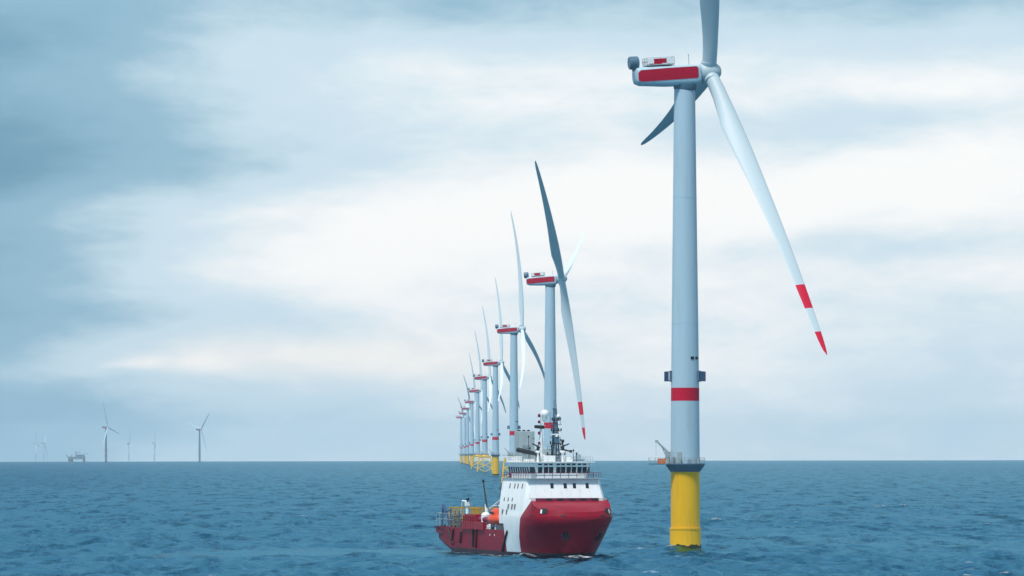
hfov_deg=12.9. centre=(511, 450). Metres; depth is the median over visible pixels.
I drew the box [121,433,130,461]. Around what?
wind turbine
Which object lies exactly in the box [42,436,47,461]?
wind turbine
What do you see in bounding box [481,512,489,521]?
storage tank
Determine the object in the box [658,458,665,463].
equipment crate
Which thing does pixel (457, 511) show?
railing
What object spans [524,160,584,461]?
wind turbine
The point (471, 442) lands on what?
wind turbine
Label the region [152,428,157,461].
wind turbine
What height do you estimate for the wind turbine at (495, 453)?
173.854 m
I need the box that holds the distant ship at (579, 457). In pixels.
[574,454,584,460]
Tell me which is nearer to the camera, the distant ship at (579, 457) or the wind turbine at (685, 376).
the wind turbine at (685, 376)
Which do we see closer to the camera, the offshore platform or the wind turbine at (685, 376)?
the wind turbine at (685, 376)
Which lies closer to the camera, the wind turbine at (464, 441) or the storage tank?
the storage tank
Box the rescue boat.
[487,508,502,524]
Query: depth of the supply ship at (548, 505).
841.98 m
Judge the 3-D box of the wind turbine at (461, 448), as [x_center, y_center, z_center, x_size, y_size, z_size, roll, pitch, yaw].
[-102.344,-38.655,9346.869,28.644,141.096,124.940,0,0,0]
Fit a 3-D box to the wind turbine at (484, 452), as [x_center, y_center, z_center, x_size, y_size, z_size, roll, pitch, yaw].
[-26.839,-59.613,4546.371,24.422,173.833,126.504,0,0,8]
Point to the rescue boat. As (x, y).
(493, 518)
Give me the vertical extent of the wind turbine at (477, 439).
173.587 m
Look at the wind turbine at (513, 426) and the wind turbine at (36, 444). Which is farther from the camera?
the wind turbine at (36, 444)
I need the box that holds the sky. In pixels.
[0,0,1023,461]
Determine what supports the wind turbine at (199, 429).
in the sea
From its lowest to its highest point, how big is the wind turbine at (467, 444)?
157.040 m
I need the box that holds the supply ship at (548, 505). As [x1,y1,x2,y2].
[435,404,611,555]
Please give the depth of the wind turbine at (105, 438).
12265.80 m
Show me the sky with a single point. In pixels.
(287, 224)
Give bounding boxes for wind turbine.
[33,432,40,461]
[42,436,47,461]
[102,404,118,461]
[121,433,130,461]
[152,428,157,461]
[190,414,208,461]
[456,399,465,462]
[459,379,474,463]
[461,375,474,464]
[464,354,481,465]
[468,333,492,467]
[473,306,505,471]
[482,278,519,474]
[495,213,543,482]
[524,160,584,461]
[627,0,826,548]
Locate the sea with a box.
[0,460,1023,575]
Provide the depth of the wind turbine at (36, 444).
23025.58 m
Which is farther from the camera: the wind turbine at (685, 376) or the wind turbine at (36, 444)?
the wind turbine at (36, 444)
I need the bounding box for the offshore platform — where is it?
[66,451,84,461]
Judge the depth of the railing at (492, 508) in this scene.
876.97 m

